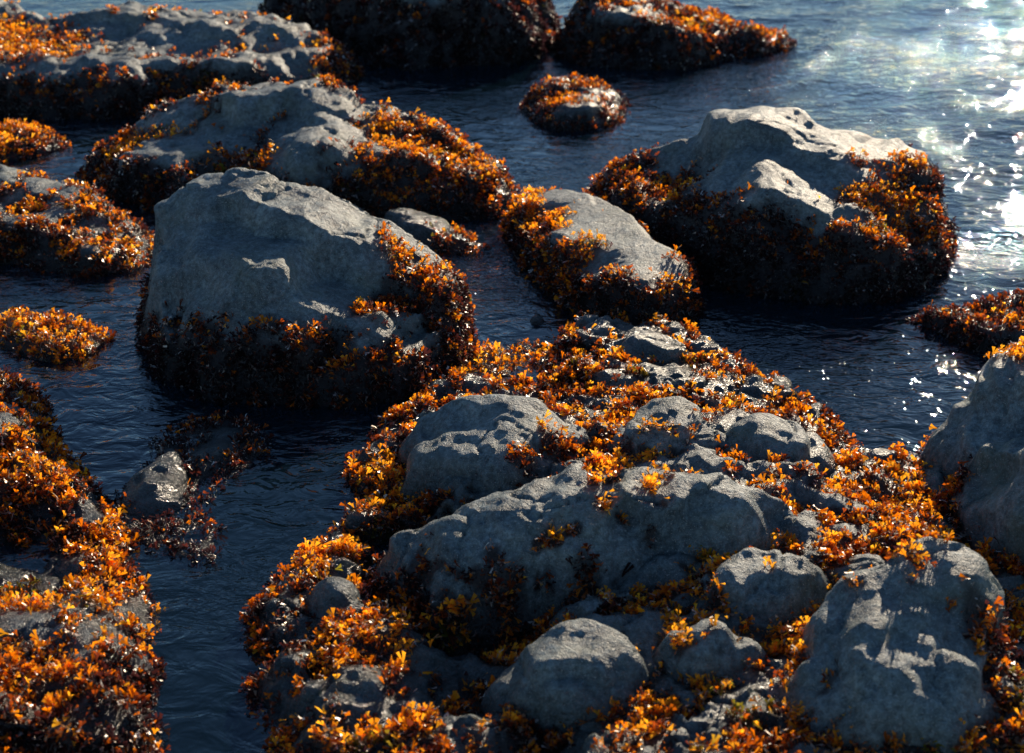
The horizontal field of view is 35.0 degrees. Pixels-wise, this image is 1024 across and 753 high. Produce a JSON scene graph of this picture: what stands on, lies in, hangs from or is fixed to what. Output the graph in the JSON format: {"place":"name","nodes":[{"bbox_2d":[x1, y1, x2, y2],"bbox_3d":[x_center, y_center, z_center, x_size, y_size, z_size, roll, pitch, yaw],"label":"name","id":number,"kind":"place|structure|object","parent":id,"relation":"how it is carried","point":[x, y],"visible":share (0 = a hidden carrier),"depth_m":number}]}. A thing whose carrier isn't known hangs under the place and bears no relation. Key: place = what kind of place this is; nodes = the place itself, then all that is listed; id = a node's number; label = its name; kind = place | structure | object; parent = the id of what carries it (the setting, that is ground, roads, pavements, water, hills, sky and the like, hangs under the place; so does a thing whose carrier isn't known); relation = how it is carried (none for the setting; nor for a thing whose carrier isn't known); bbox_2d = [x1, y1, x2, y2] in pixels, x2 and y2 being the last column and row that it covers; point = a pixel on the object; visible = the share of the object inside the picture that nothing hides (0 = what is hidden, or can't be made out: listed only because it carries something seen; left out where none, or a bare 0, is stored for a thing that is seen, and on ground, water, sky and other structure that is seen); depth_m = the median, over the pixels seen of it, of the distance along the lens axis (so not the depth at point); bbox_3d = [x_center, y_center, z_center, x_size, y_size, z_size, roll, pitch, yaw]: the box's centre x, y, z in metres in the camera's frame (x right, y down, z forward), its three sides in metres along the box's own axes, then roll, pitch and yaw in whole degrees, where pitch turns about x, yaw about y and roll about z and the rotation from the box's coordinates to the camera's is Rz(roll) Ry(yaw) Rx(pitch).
{"place":"outdoors","nodes":[
{"label":"outdoors","id":0,"kind":"place"},
{"bbox_2d":[384,207,481,254],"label":"rock","id":1,"kind":"object","parent":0,"point":[414,224],"visible":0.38,"depth_m":8.98},
{"bbox_2d":[0,0,1023,752],"bbox_3d":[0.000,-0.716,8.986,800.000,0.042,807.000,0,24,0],"label":"sea water","id":2,"kind":"structure","parent":0,"point":[940,82],"depth_m":8.26},
{"bbox_3d":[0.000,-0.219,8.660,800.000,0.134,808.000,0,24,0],"label":"seabed","id":3,"kind":"structure","parent":0,"visible":0},
{"bbox_2d":[0,0,25,34],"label":"weedy rock","id":4,"kind":"object","parent":3,"relation":"on","point":[5,7],"visible":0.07,"depth_m":12.99},
{"bbox_2d":[0,124,65,161],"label":"weedy rock","id":5,"kind":"object","parent":3,"relation":"on","point":[14,156],"visible":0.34,"depth_m":10.63},
{"bbox_2d":[0,314,104,361],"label":"weedy rock","id":6,"kind":"object","parent":3,"relation":"on","point":[26,346],"visible":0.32,"depth_m":7.65},
{"bbox_2d":[0,164,152,276],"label":"weedy rock","id":7,"kind":"object","parent":3,"relation":"on","point":[36,186],"visible":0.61,"depth_m":8.84},
{"bbox_2d":[0,374,163,752],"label":"weedy shelf","id":8,"kind":"object","parent":3,"relation":"on","point":[57,567],"visible":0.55,"depth_m":5.29},
{"bbox_2d":[115,451,189,517],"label":"pale flat rock","id":9,"kind":"object","parent":3,"relation":"on","point":[161,483],"visible":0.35,"depth_m":6.26},
{"bbox_2d":[0,0,359,119],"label":"boulder","id":10,"kind":"object","parent":3,"relation":"on","point":[192,32],"visible":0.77,"depth_m":12.17},
{"bbox_2d":[121,419,267,560],"bbox_3d":[-1.278,0.586,6.508,0.887,0.441,1.632,0,24,0],"label":"weedy rock","id":11,"kind":"object","parent":3,"relation":"on","point":[220,439],"visible":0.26,"depth_m":6.57},
{"bbox_2d":[79,78,512,219],"bbox_3d":[-1.345,-1.271,10.068,3.114,0.940,1.862,0,24,0],"label":"boulder","id":12,"kind":"object","parent":3,"relation":"on","point":[310,119],"visible":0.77,"depth_m":9.80},
{"bbox_2d":[140,167,467,407],"bbox_3d":[-0.992,-0.290,7.619,1.972,1.136,1.766,0,24,0],"label":"boulder","id":13,"kind":"object","parent":3,"relation":"on","point":[241,245],"visible":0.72,"depth_m":7.41},
{"bbox_2d":[305,576,361,618],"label":"reef rock","id":14,"kind":"object","parent":3,"relation":"on","point":[326,594],"visible":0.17,"depth_m":5.41},
{"bbox_2d":[260,0,558,70],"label":"dark rock ridge","id":15,"kind":"object","parent":3,"relation":"on","point":[363,37],"visible":0.38,"depth_m":12.99},
{"bbox_2d":[0,0,1023,752],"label":"seaweed","id":16,"kind":"object","parent":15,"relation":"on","point":[890,510],"visible":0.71,"depth_m":6.99},
{"bbox_2d":[397,394,590,500],"bbox_3d":[-0.041,0.449,6.383,1.228,0.693,1.085,0,24,0],"label":"reef rock","id":17,"kind":"object","parent":3,"relation":"on","point":[471,436],"visible":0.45,"depth_m":6.18},
{"bbox_2d":[469,344,553,376],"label":"weedy rock","id":18,"kind":"object","parent":3,"relation":"on","point":[504,366],"visible":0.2,"depth_m":7.55},
{"bbox_2d":[530,314,544,324],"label":"pebble rock","id":19,"kind":"object","parent":3,"relation":"on","point":[536,319],"visible":0.03,"depth_m":7.95},
{"bbox_2d":[479,618,649,738],"bbox_3d":[0.186,1.082,5.013,0.910,0.647,0.809,0,24,0],"label":"reef rock","id":20,"kind":"object","parent":3,"relation":"on","point":[568,673],"visible":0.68,"depth_m":4.83},
{"bbox_2d":[522,77,623,130],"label":"weedy rock","id":21,"kind":"object","parent":3,"relation":"on","point":[589,109],"visible":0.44,"depth_m":11.32},
{"bbox_2d":[370,463,794,655],"bbox_3d":[0.334,0.725,5.684,2.050,0.799,1.009,-5,25,-12],"label":"reef rock","id":22,"kind":"object","parent":3,"relation":"on","point":[720,513],"visible":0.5,"depth_m":5.47},
{"bbox_2d":[540,592,636,633],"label":"reef rock","id":23,"kind":"object","parent":3,"relation":"on","point":[588,605],"visible":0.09,"depth_m":5.24},
{"bbox_2d":[509,189,695,325],"bbox_3d":[0.452,-0.502,8.667,1.340,0.670,2.180,0,24,0],"label":"rock slab","id":24,"kind":"object","parent":3,"relation":"on","point":[636,245],"visible":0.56,"depth_m":8.20},
{"bbox_2d":[254,315,1023,752],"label":"weedy reef","id":25,"kind":"object","parent":3,"relation":"on","point":[360,687],"visible":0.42,"depth_m":5.33},
{"bbox_2d":[603,329,690,364],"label":"reef rock","id":26,"kind":"object","parent":3,"relation":"on","point":[659,346],"visible":0.16,"depth_m":7.31},
{"bbox_2d":[609,396,728,460],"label":"reef rock","id":27,"kind":"object","parent":3,"relation":"on","point":[675,410],"visible":0.23,"depth_m":6.21},
{"bbox_2d":[555,0,792,69],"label":"weedy rock","id":28,"kind":"object","parent":3,"relation":"on","point":[620,15],"visible":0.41,"depth_m":12.99},
{"bbox_2d":[652,619,768,684],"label":"reef rock","id":29,"kind":"object","parent":3,"relation":"on","point":[720,650],"visible":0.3,"depth_m":4.95},
{"bbox_2d":[690,547,830,625],"bbox_3d":[0.799,0.896,5.383,0.915,0.626,0.738,0,24,0],"label":"reef rock","id":30,"kind":"object","parent":3,"relation":"on","point":[780,589],"visible":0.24,"depth_m":5.24},
{"bbox_2d":[591,106,949,303],"bbox_3d":[1.429,-0.836,8.941,2.410,1.058,2.113,0,24,0],"label":"boulder","id":31,"kind":"object","parent":3,"relation":"on","point":[765,150],"visible":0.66,"depth_m":8.66},
{"bbox_2d":[724,413,836,480],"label":"reef rock","id":32,"kind":"object","parent":3,"relation":"on","point":[755,436],"visible":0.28,"depth_m":6.21},
{"bbox_2d":[778,536,1005,752],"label":"reef rock","id":33,"kind":"object","parent":3,"relation":"on","point":[893,641],"visible":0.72,"depth_m":4.78},
{"bbox_2d":[915,294,1023,354],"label":"weedy rock","id":34,"kind":"object","parent":3,"relation":"on","point":[1014,334],"visible":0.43,"depth_m":7.74},
{"bbox_2d":[920,344,1023,574],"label":"boulder","id":35,"kind":"object","parent":3,"relation":"on","point":[983,424],"visible":0.45,"depth_m":6.07}
]}

